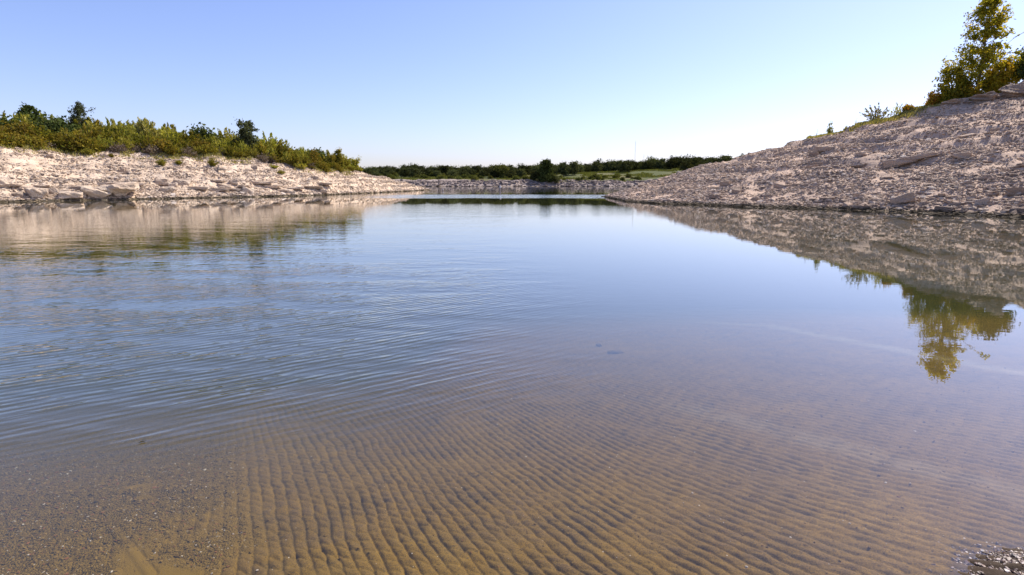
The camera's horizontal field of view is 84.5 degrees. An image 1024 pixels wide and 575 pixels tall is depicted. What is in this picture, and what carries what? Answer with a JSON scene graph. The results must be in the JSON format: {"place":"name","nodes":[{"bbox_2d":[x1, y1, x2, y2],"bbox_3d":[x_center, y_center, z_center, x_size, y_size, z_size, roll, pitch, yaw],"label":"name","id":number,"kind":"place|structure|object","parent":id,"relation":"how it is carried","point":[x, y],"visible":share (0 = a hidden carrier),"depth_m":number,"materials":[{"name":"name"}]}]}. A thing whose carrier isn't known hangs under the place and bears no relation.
{"place":"outdoors","nodes":[
{"label":"outdoors","id":0,"kind":"place"},
{"bbox_2d":[0,441,267,574],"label":"gravel","id":1,"kind":"structure","parent":0,"point":[25,550],"depth_m":3.54,"materials":[{"name":"brown gravel"}]},
{"bbox_2d":[0,98,1023,574],"bbox_3d":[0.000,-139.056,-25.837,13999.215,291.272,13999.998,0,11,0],"label":"ground","id":2,"kind":"structure","parent":0,"point":[676,336],"depth_m":4.80,"materials":[{"name":"stone"}]},
{"bbox_2d":[0,130,22,147],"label":"rust shrub","id":3,"kind":"object","parent":2,"relation":"on","point":[4,139],"visible":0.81,"depth_m":58.12,"materials":[{"name":"green plant"}]},
{"bbox_2d":[0,120,22,134],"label":"rust shrub","id":4,"kind":"object","parent":2,"relation":"on","point":[12,127],"visible":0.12,"depth_m":60.63,"materials":[{"name":"green plant"}]},
{"bbox_2d":[9,131,32,146],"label":"rust shrub","id":5,"kind":"object","parent":2,"relation":"on","point":[20,138],"visible":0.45,"depth_m":59.36,"materials":[{"name":"green plant"}]},
{"bbox_2d":[9,113,41,129],"bbox_3d":[-54.936,-17.574,63.350,4.288,3.711,3.630,-2,11,-10],"label":"feathery bush","id":6,"kind":"object","parent":2,"relation":"on","point":[24,118],"visible":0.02,"depth_m":62.79,"materials":[{"name":"green plant"}]},
{"bbox_2d":[14,119,39,138],"bbox_3d":[-52.905,-16.652,61.256,3.067,3.172,3.247,-5,12,-24],"label":"rust shrub","id":7,"kind":"object","parent":2,"relation":"on","point":[24,124],"visible":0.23,"depth_m":60.79,"materials":[{"name":"green plant"}]},
{"bbox_2d":[15,102,45,120],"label":"round top tree","id":8,"kind":"object","parent":2,"relation":"on","point":[27,109],"visible":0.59,"depth_m":68.38,"materials":[{"name":"green plant"}]},
{"bbox_2d":[19,134,53,149],"bbox_3d":[-50.957,-15.555,60.288,2.841,1.920,3.417,-2,11,-13],"label":"rust shrub","id":9,"kind":"object","parent":2,"relation":"on","point":[36,142],"visible":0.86,"depth_m":60.02,"materials":[{"name":"green plant"}]},
{"bbox_2d":[24,188,48,197],"bbox_3d":[-42.091,-8.390,49.865,1.709,0.918,1.204,-8,13,-35],"label":"boulder","id":10,"kind":"object","parent":2,"relation":"on","point":[37,192],"visible":1,"depth_m":49.61,"materials":[{"name":"beige stone"}]},
{"bbox_2d":[25,119,58,133],"bbox_3d":[-53.828,-17.430,63.918,5.522,3.441,5.481,-5,11,-23],"label":"dark bush","id":11,"kind":"object","parent":2,"relation":"on","point":[46,127],"visible":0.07,"depth_m":63.94,"materials":[{"name":"green plant"}]},
{"bbox_2d":[30,125,54,139],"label":"olive bush","id":12,"kind":"object","parent":2,"relation":"on","point":[41,131],"visible":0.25,"depth_m":62.09,"materials":[{"name":"green plant"}]},
{"bbox_2d":[39,113,70,133],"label":"dark bush","id":13,"kind":"object","parent":2,"relation":"on","point":[57,124],"visible":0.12,"depth_m":65.17,"materials":[{"name":"green plant"}]},
{"bbox_2d":[45,133,64,148],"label":"rust shrub","id":14,"kind":"object","parent":2,"relation":"on","point":[56,142],"visible":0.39,"depth_m":62.23,"materials":[{"name":"green plant"}]},
{"bbox_2d":[57,191,83,198],"bbox_3d":[-40.478,-8.428,51.616,2.008,0.800,1.452,-8,13,-37],"label":"rock slab","id":15,"kind":"object","parent":2,"relation":"on","point":[68,194],"visible":0.96,"depth_m":51.22,"materials":[{"name":"beige stone"}]},
{"bbox_2d":[50,129,99,152],"bbox_3d":[-48.907,-16.405,63.057,3.782,2.756,4.549,8,13,36],"label":"rust shrub","id":16,"kind":"object","parent":2,"relation":"on","point":[79,142],"visible":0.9,"depth_m":62.84,"materials":[{"name":"green plant"}]},
{"bbox_2d":[65,100,95,127],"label":"half bare tree","id":17,"kind":"object","parent":2,"relation":"on","point":[80,111],"visible":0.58,"depth_m":69.92,"materials":[{"name":"green plant"}]},
{"bbox_2d":[72,123,104,138],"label":"olive bush","id":18,"kind":"object","parent":2,"relation":"on","point":[87,129],"visible":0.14,"depth_m":65.39,"materials":[{"name":"green plant"}]},
{"bbox_2d":[80,185,111,198],"bbox_3d":[-39.412,-8.985,53.343,2.419,1.001,1.529,10,8,-37],"label":"boulder","id":19,"kind":"object","parent":2,"relation":"on","point":[90,191],"visible":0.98,"depth_m":52.83,"materials":[{"name":"beige stone"}]},
{"bbox_2d":[85,137,106,152],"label":"olive bush","id":20,"kind":"object","parent":2,"relation":"on","point":[99,147],"visible":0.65,"depth_m":64.55,"materials":[{"name":"green plant"}]},
{"bbox_2d":[86,125,106,144],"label":"rust shrub","id":21,"kind":"object","parent":2,"relation":"on","point":[98,132],"visible":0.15,"depth_m":65.82,"materials":[{"name":"green plant"}]},
{"bbox_2d":[100,129,122,143],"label":"olive bush","id":22,"kind":"object","parent":2,"relation":"on","point":[108,133],"visible":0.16,"depth_m":67.08,"materials":[{"name":"green plant"}]},
{"bbox_2d":[103,116,125,134],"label":"feathery bush","id":23,"kind":"object","parent":2,"relation":"on","point":[114,127],"visible":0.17,"depth_m":69.29,"materials":[{"name":"green plant"}]},
{"bbox_2d":[93,182,139,196],"bbox_3d":[-38.421,-9.622,55.050,3.185,1.438,3.440,-3,11,-16],"label":"rock slab","id":24,"kind":"object","parent":2,"relation":"on","point":[121,189],"visible":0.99,"depth_m":54.33,"materials":[{"name":"beige stone"}]},
{"bbox_2d":[106,142,129,151],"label":"dry shrub","id":25,"kind":"object","parent":2,"relation":"on","point":[115,148],"visible":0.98,"depth_m":65.62,"materials":[{"name":"grey plant"}]},
{"bbox_2d":[107,131,130,142],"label":"olive bush","id":26,"kind":"object","parent":2,"relation":"on","point":[119,134],"visible":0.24,"depth_m":67.31,"materials":[{"name":"green plant"}]},
{"bbox_2d":[115,134,133,149],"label":"feathery bush","id":27,"kind":"object","parent":2,"relation":"on","point":[125,142],"visible":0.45,"depth_m":66.90,"materials":[{"name":"green plant"}]},
{"bbox_2d":[123,126,142,148],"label":"feathery bush","id":28,"kind":"object","parent":2,"relation":"on","point":[128,131],"visible":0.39,"depth_m":68.35,"materials":[{"name":"green plant"}]},
{"bbox_2d":[132,131,151,149],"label":"feathery bush","id":29,"kind":"object","parent":2,"relation":"on","point":[140,138],"visible":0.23,"depth_m":68.85,"materials":[{"name":"green plant"}]},
{"bbox_2d":[130,117,161,137],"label":"plume bush","id":30,"kind":"object","parent":2,"relation":"on","point":[141,125],"visible":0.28,"depth_m":71.04,"materials":[{"name":"green plant"}]},
{"bbox_2d":[138,136,155,149],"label":"olive bush","id":31,"kind":"object","parent":2,"relation":"on","point":[147,141],"visible":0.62,"depth_m":68.09,"materials":[{"name":"green plant"}]},
{"bbox_2d":[141,144,161,153],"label":"dry shrub","id":32,"kind":"object","parent":2,"relation":"on","point":[149,150],"visible":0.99,"depth_m":67.82,"materials":[{"name":"grey plant"}]},
{"bbox_2d":[154,178,170,184],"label":"boulder","id":33,"kind":"object","parent":2,"relation":"on","point":[158,181],"visible":0.96,"depth_m":60.11,"materials":[{"name":"beige stone"}]},
{"bbox_2d":[149,137,177,153],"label":"rust shrub","id":34,"kind":"object","parent":2,"relation":"on","point":[160,144],"visible":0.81,"depth_m":68.62,"materials":[{"name":"green plant"}]},
{"bbox_2d":[159,186,174,192],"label":"boulder","id":35,"kind":"object","parent":2,"relation":"on","point":[167,189],"visible":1,"depth_m":58.62,"materials":[{"name":"beige stone"}]},
{"bbox_2d":[158,140,180,154],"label":"olive bush","id":36,"kind":"object","parent":2,"relation":"on","point":[173,149],"visible":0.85,"depth_m":69.25,"materials":[{"name":"green plant"}]},
{"bbox_2d":[157,126,182,139],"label":"feathery bush","id":37,"kind":"object","parent":2,"relation":"on","point":[174,133],"visible":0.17,"depth_m":73.87,"materials":[{"name":"green plant"}]},
{"bbox_2d":[161,130,179,146],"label":"feathery bush","id":38,"kind":"object","parent":2,"relation":"on","point":[172,138],"visible":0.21,"depth_m":71.18,"materials":[{"name":"green plant"}]},
{"bbox_2d":[0,144,354,176],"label":"grass","id":39,"kind":"structure","parent":2,"relation":"on","point":[171,156],"depth_m":68.95,"materials":[{"name":"green plant"}]},
{"bbox_2d":[173,179,190,185],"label":"boulder","id":40,"kind":"object","parent":2,"relation":"on","point":[182,182],"visible":0.7,"depth_m":61.63,"materials":[{"name":"beige stone"}]},
{"bbox_2d":[175,139,192,150],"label":"olive bush","id":41,"kind":"object","parent":2,"relation":"on","point":[182,143],"visible":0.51,"depth_m":71.72,"materials":[{"name":"green plant"}]},
{"bbox_2d":[181,146,197,155],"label":"dry shrub","id":42,"kind":"object","parent":2,"relation":"on","point":[187,150],"visible":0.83,"depth_m":70.62,"materials":[{"name":"grey plant"}]},
{"bbox_2d":[179,130,206,144],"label":"olive bush","id":43,"kind":"object","parent":2,"relation":"on","point":[191,137],"visible":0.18,"depth_m":75.16,"materials":[{"name":"green plant"}]},
{"bbox_2d":[189,138,210,148],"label":"rust shrub","id":44,"kind":"object","parent":2,"relation":"on","point":[199,143],"visible":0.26,"depth_m":73.28,"materials":[{"name":"green plant"}]},
{"bbox_2d":[185,122,220,139],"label":"dark bush","id":45,"kind":"object","parent":2,"relation":"on","point":[203,131],"visible":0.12,"depth_m":78.20,"materials":[{"name":"green plant"}]},
{"bbox_2d":[198,144,213,155],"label":"olive bush","id":46,"kind":"object","parent":2,"relation":"on","point":[204,148],"visible":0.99,"depth_m":71.82,"materials":[{"name":"green plant"}]},
{"bbox_2d":[0,189,423,202],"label":"rubble","id":47,"kind":"object","parent":2,"relation":"on","point":[239,194],"visible":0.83,"depth_m":61.06,"materials":[{"name":"beige stone"}]},
{"bbox_2d":[0,146,429,201],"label":"rubble","id":48,"kind":"object","parent":2,"relation":"on","point":[140,161],"visible":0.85,"depth_m":63.55,"materials":[{"name":"beige stone"}]},
{"bbox_2d":[215,127,237,143],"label":"feathery bush","id":49,"kind":"object","parent":2,"relation":"on","point":[226,136],"visible":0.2,"depth_m":80.33,"materials":[{"name":"green plant"}]},
{"bbox_2d":[220,144,240,157],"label":"olive bush","id":50,"kind":"object","parent":2,"relation":"on","point":[230,151],"visible":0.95,"depth_m":73.66,"materials":[{"name":"green plant"}]},
{"bbox_2d":[231,118,259,148],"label":"leafy tree","id":51,"kind":"object","parent":2,"relation":"on","point":[246,130],"visible":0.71,"depth_m":78.30,"materials":[{"name":"green plant"}]},
{"bbox_2d":[248,145,259,158],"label":"feathery bush","id":52,"kind":"object","parent":2,"relation":"on","point":[254,152],"visible":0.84,"depth_m":76.65,"materials":[{"name":"green plant"}]},
{"bbox_2d":[252,140,271,157],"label":"olive bush","id":53,"kind":"object","parent":2,"relation":"on","point":[259,148],"visible":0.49,"depth_m":78.19,"materials":[{"name":"green plant"}]},
{"bbox_2d":[256,131,283,148],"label":"feathery bush","id":54,"kind":"object","parent":2,"relation":"on","point":[264,139],"visible":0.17,"depth_m":85.30,"materials":[{"name":"green plant"}]},
{"bbox_2d":[271,140,297,162],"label":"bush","id":55,"kind":"object","parent":2,"relation":"on","point":[281,149],"visible":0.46,"depth_m":80.80,"materials":[{"name":"green plant"}]},
{"bbox_2d":[282,151,294,163],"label":"feathery bush","id":56,"kind":"object","parent":2,"relation":"on","point":[286,158],"visible":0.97,"depth_m":79.14,"materials":[{"name":"green plant"}]},
{"bbox_2d":[287,153,301,166],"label":"olive bush","id":57,"kind":"object","parent":2,"relation":"on","point":[296,159],"visible":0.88,"depth_m":79.44,"materials":[{"name":"green plant"}]},
{"bbox_2d":[307,148,322,164],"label":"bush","id":58,"kind":"object","parent":2,"relation":"on","point":[314,156],"visible":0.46,"depth_m":84.77,"materials":[{"name":"green plant"}]},
{"bbox_2d":[314,160,333,171],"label":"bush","id":59,"kind":"object","parent":2,"relation":"on","point":[321,165],"visible":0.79,"depth_m":83.84,"materials":[{"name":"green plant"}]},
{"bbox_2d":[333,147,346,165],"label":"sapling","id":60,"kind":"object","parent":2,"relation":"on","point":[339,155],"visible":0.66,"depth_m":89.22,"materials":[{"name":"green plant"}]},
{"bbox_2d":[408,167,424,176],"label":"oak tree","id":61,"kind":"object","parent":2,"relation":"on","point":[413,172],"visible":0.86,"depth_m":279.61,"materials":[{"name":"green plant"}]},
{"bbox_2d":[493,164,509,177],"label":"pale tree","id":62,"kind":"object","parent":2,"relation":"on","point":[501,170],"visible":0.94,"depth_m":277.04,"materials":[{"name":"green plant"}]},
{"bbox_2d":[397,179,654,186],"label":"rubble","id":63,"kind":"object","parent":2,"relation":"on","point":[479,182],"visible":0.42,"depth_m":251.92,"materials":[{"name":"grey stone"}]},
{"bbox_2d":[536,158,554,181],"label":"shore tree","id":64,"kind":"object","parent":2,"relation":"on","point":[545,171],"visible":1,"depth_m":254.70,"materials":[{"name":"green plant"}]},
{"bbox_2d":[557,162,573,175],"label":"oak tree","id":65,"kind":"object","parent":2,"relation":"on","point":[562,169],"visible":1,"depth_m":293.03,"materials":[{"name":"green plant"}]},
{"bbox_2d":[566,160,580,174],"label":"oak tree","id":66,"kind":"object","parent":2,"relation":"on","point":[575,166],"visible":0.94,"depth_m":296.50,"materials":[{"name":"green plant"}]},
{"bbox_2d":[590,162,603,171],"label":"oak tree","id":67,"kind":"object","parent":2,"relation":"on","point":[597,166],"visible":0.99,"depth_m":319.35,"materials":[{"name":"green plant"}]},
{"bbox_2d":[603,159,615,170],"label":"oak tree","id":68,"kind":"object","parent":2,"relation":"on","point":[609,167],"visible":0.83,"depth_m":326.72,"materials":[{"name":"green plant"}]},
{"bbox_2d":[612,159,634,171],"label":"oak tree","id":69,"kind":"object","parent":2,"relation":"on","point":[625,166],"visible":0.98,"depth_m":303.08,"materials":[{"name":"green plant"}]},
{"bbox_2d":[639,160,650,169],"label":"oak tree","id":70,"kind":"object","parent":2,"relation":"on","point":[645,165],"visible":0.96,"depth_m":320.87,"materials":[{"name":"green plant"}]},
{"bbox_2d":[652,158,668,168],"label":"oak tree","id":71,"kind":"object","parent":2,"relation":"on","point":[660,163],"visible":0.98,"depth_m":320.66,"materials":[{"name":"green plant"}]},
{"bbox_2d":[665,155,681,168],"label":"oak tree","id":72,"kind":"object","parent":2,"relation":"on","point":[671,161],"visible":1,"depth_m":319.73,"materials":[{"name":"green plant"}]},
{"bbox_2d":[675,160,694,170],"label":"oak tree","id":73,"kind":"object","parent":2,"relation":"on","point":[684,165],"visible":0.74,"depth_m":285.84,"materials":[{"name":"green plant"}]},
{"bbox_2d":[676,154,694,166],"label":"oak tree","id":74,"kind":"object","parent":2,"relation":"on","point":[688,159],"visible":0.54,"depth_m":319.16,"materials":[{"name":"green plant"}]},
{"bbox_2d":[687,156,706,166],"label":"oak tree","id":75,"kind":"object","parent":2,"relation":"on","point":[696,161],"visible":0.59,"depth_m":322.58,"materials":[{"name":"green plant"}]},
{"bbox_2d":[718,154,732,161],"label":"oak tree","id":76,"kind":"object","parent":2,"relation":"on","point":[725,158],"visible":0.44,"depth_m":321.43,"materials":[{"name":"green plant"}]},
{"bbox_2d":[601,192,1023,217],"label":"rubble","id":77,"kind":"object","parent":2,"relation":"on","point":[923,199],"visible":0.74,"depth_m":32.57,"materials":[{"name":"grey stone"}]},
{"bbox_2d":[604,97,1023,217],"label":"rubble","id":78,"kind":"object","parent":2,"relation":"on","point":[735,178],"visible":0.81,"depth_m":42.35,"materials":[{"name":"grey stone"}]},
{"bbox_2d":[814,145,829,152],"bbox_3d":[28.385,-12.649,51.490,1.455,0.709,1.025,6,12,28],"label":"boulder","id":79,"kind":"object","parent":2,"relation":"on","point":[821,148],"visible":0.84,"depth_m":51.19,"materials":[{"name":"grey stone"}]},
{"bbox_2d":[852,205,870,209],"bbox_3d":[20.763,-4.738,33.396,1.000,0.302,0.698,6,12,31],"label":"rock slab","id":80,"kind":"object","parent":2,"relation":"on","point":[860,207],"visible":0.98,"depth_m":33.18,"materials":[{"name":"grey stone"}]},
{"bbox_2d":[859,102,894,119],"bbox_3d":[38.761,-18.729,60.129,2.810,2.152,2.886,-5,12,-25],"label":"open shrub","id":81,"kind":"object","parent":2,"relation":"on","point":[871,115],"visible":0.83,"depth_m":60.08,"materials":[{"name":"green plant"}]},
{"bbox_2d":[882,156,917,168],"bbox_3d":[27.924,-8.991,40.489,2.152,0.794,1.663,-8,4,35],"label":"boulder","id":82,"kind":"object","parent":2,"relation":"on","point":[894,163],"visible":0.9,"depth_m":39.99,"materials":[{"name":"grey stone"}]},
{"bbox_2d":[889,191,915,203],"bbox_3d":[22.725,-5.120,32.784,1.304,0.690,0.968,-14,1,36],"label":"boulder","id":83,"kind":"object","parent":2,"relation":"on","point":[908,197],"visible":0.84,"depth_m":32.41,"materials":[{"name":"grey stone"}]},
{"bbox_2d":[912,150,950,160],"bbox_3d":[28.920,-9.164,39.450,3.069,0.502,0.972,-9,3,37],"label":"rock ledge","id":84,"kind":"object","parent":2,"relation":"on","point":[918,157],"visible":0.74,"depth_m":38.97,"materials":[{"name":"grey stone"}]},
{"bbox_2d":[923,86,943,105],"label":"autumn bush","id":85,"kind":"object","parent":2,"relation":"on","point":[932,98],"visible":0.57,"depth_m":57.83,"materials":[{"name":"green plant"}]},
{"bbox_2d":[934,206,955,211],"bbox_3d":[23.257,-4.204,30.175,1.057,0.316,0.757,8,13,37],"label":"rock slab","id":86,"kind":"object","parent":2,"relation":"on","point":[944,208],"visible":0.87,"depth_m":30.02,"materials":[{"name":"grey stone"}]},
{"bbox_2d":[936,90,957,103],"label":"crest bush","id":87,"kind":"object","parent":2,"relation":"on","point":[945,97],"visible":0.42,"depth_m":56.85,"materials":[{"name":"green plant"}]},
{"bbox_2d":[932,60,974,100],"bbox_3d":[44.652,-20.827,57.425,3.411,4.693,3.349,-6,12,-31],"label":"short tree","id":88,"kind":"object","parent":2,"relation":"on","point":[947,72],"visible":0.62,"depth_m":57.07,"materials":[{"name":"green plant"}]},
{"bbox_2d":[938,97,970,107],"bbox_3d":[43.308,-18.089,55.246,2.721,0.684,1.870,-1,8,38],"label":"rock outcrop","id":89,"kind":"object","parent":2,"relation":"on","point":[957,101],"visible":0.76,"depth_m":54.60,"materials":[{"name":"grey stone"}]},
{"bbox_2d":[949,84,973,100],"bbox_3d":[44.958,-19.430,56.511,2.606,1.942,2.422,8,13,37],"label":"crest bush","id":90,"kind":"object","parent":2,"relation":"on","point":[959,93],"visible":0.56,"depth_m":56.01,"materials":[{"name":"green plant"}]},
{"bbox_2d":[953,152,972,157],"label":"boulder","id":91,"kind":"object","parent":2,"relation":"on","point":[963,155],"visible":0.94,"depth_m":36.97,"materials":[{"name":"grey stone"}]},
{"bbox_2d":[965,84,989,100],"bbox_3d":[45.877,-19.301,56.023,2.294,1.808,2.175,1,11,8],"label":"autumn bush","id":92,"kind":"object","parent":2,"relation":"on","point":[976,90],"visible":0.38,"depth_m":55.59,"materials":[{"name":"green plant"}]},
{"bbox_2d":[938,0,1023,92],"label":"tall tree","id":93,"kind":"object","parent":2,"relation":"on","point":[982,11],"visible":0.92,"depth_m":55.06,"materials":[{"name":"green plant"}]},
{"bbox_2d":[975,197,990,204],"bbox_3d":[24.554,-4.480,29.382,0.655,0.478,0.400,9,14,39],"label":"boulder","id":94,"kind":"object","parent":2,"relation":"on","point":[981,201],"visible":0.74,"depth_m":29.26,"materials":[{"name":"grey stone"}]},
{"bbox_2d":[968,91,1001,103],"bbox_3d":[44.480,-17.754,52.915,2.503,1.138,1.894,-10,2,40],"label":"rock outcrop","id":95,"kind":"object","parent":2,"relation":"on","point":[985,97],"visible":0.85,"depth_m":52.55,"materials":[{"name":"grey stone"}]},
{"bbox_2d":[980,58,1023,93],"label":"golden tree","id":96,"kind":"object","parent":2,"relation":"on","point":[1010,68],"visible":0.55,"depth_m":54.98,"materials":[{"name":"green plant"}]},
{"bbox_2d":[997,80,1023,98],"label":"rock outcrop","id":97,"kind":"object","parent":2,"relation":"on","point":[1010,90],"visible":0.65,"depth_m":52.10,"materials":[{"name":"grey stone"}]},
{"bbox_2d":[1005,187,1023,194],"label":"boulder","id":98,"kind":"object","parent":2,"relation":"on","point":[1011,190],"visible":0.91,"depth_m":29.16,"materials":[{"name":"grey stone"}]},
{"bbox_2d":[1008,45,1023,81],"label":"dark bush","id":99,"kind":"object","parent":2,"relation":"on","point":[1019,71],"visible":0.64,"depth_m":54.56,"materials":[{"name":"green plant"}]},
{"bbox_2d":[0,186,1023,392],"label":"water","id":100,"kind":"structure","parent":0,"point":[579,233],"depth_m":14.18,"materials":[{"name":"blue liquid"}]},
{"bbox_2d":[0,0,1023,168],"label":"sky","id":101,"kind":"structure","parent":0,"point":[395,83],"materials":[{"name":"blue"}]},
{"bbox_2d":[380,168,679,182],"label":"grass","id":102,"kind":"structure","parent":0,"point":[645,175],"depth_m":280.77,"materials":[{"name":"green plant"}]},
{"bbox_2d":[41,366,1023,574],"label":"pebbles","id":103,"kind":"object","parent":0,"point":[527,532],"visible":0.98,"depth_m":3.52,"materials":[{"name":"stone"}]},
{"bbox_2d":[807,103,940,138],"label":"grass","id":104,"kind":"structure","parent":0,"point":[893,117],"depth_m":58.65,"materials":[{"name":"green plant"}]},
{"bbox_2d":[921,538,1023,574],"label":"gravel","id":105,"kind":"structure","parent":0,"point":[1003,560],"depth_m":2.39,"materials":[{"name":"grey gravel"}]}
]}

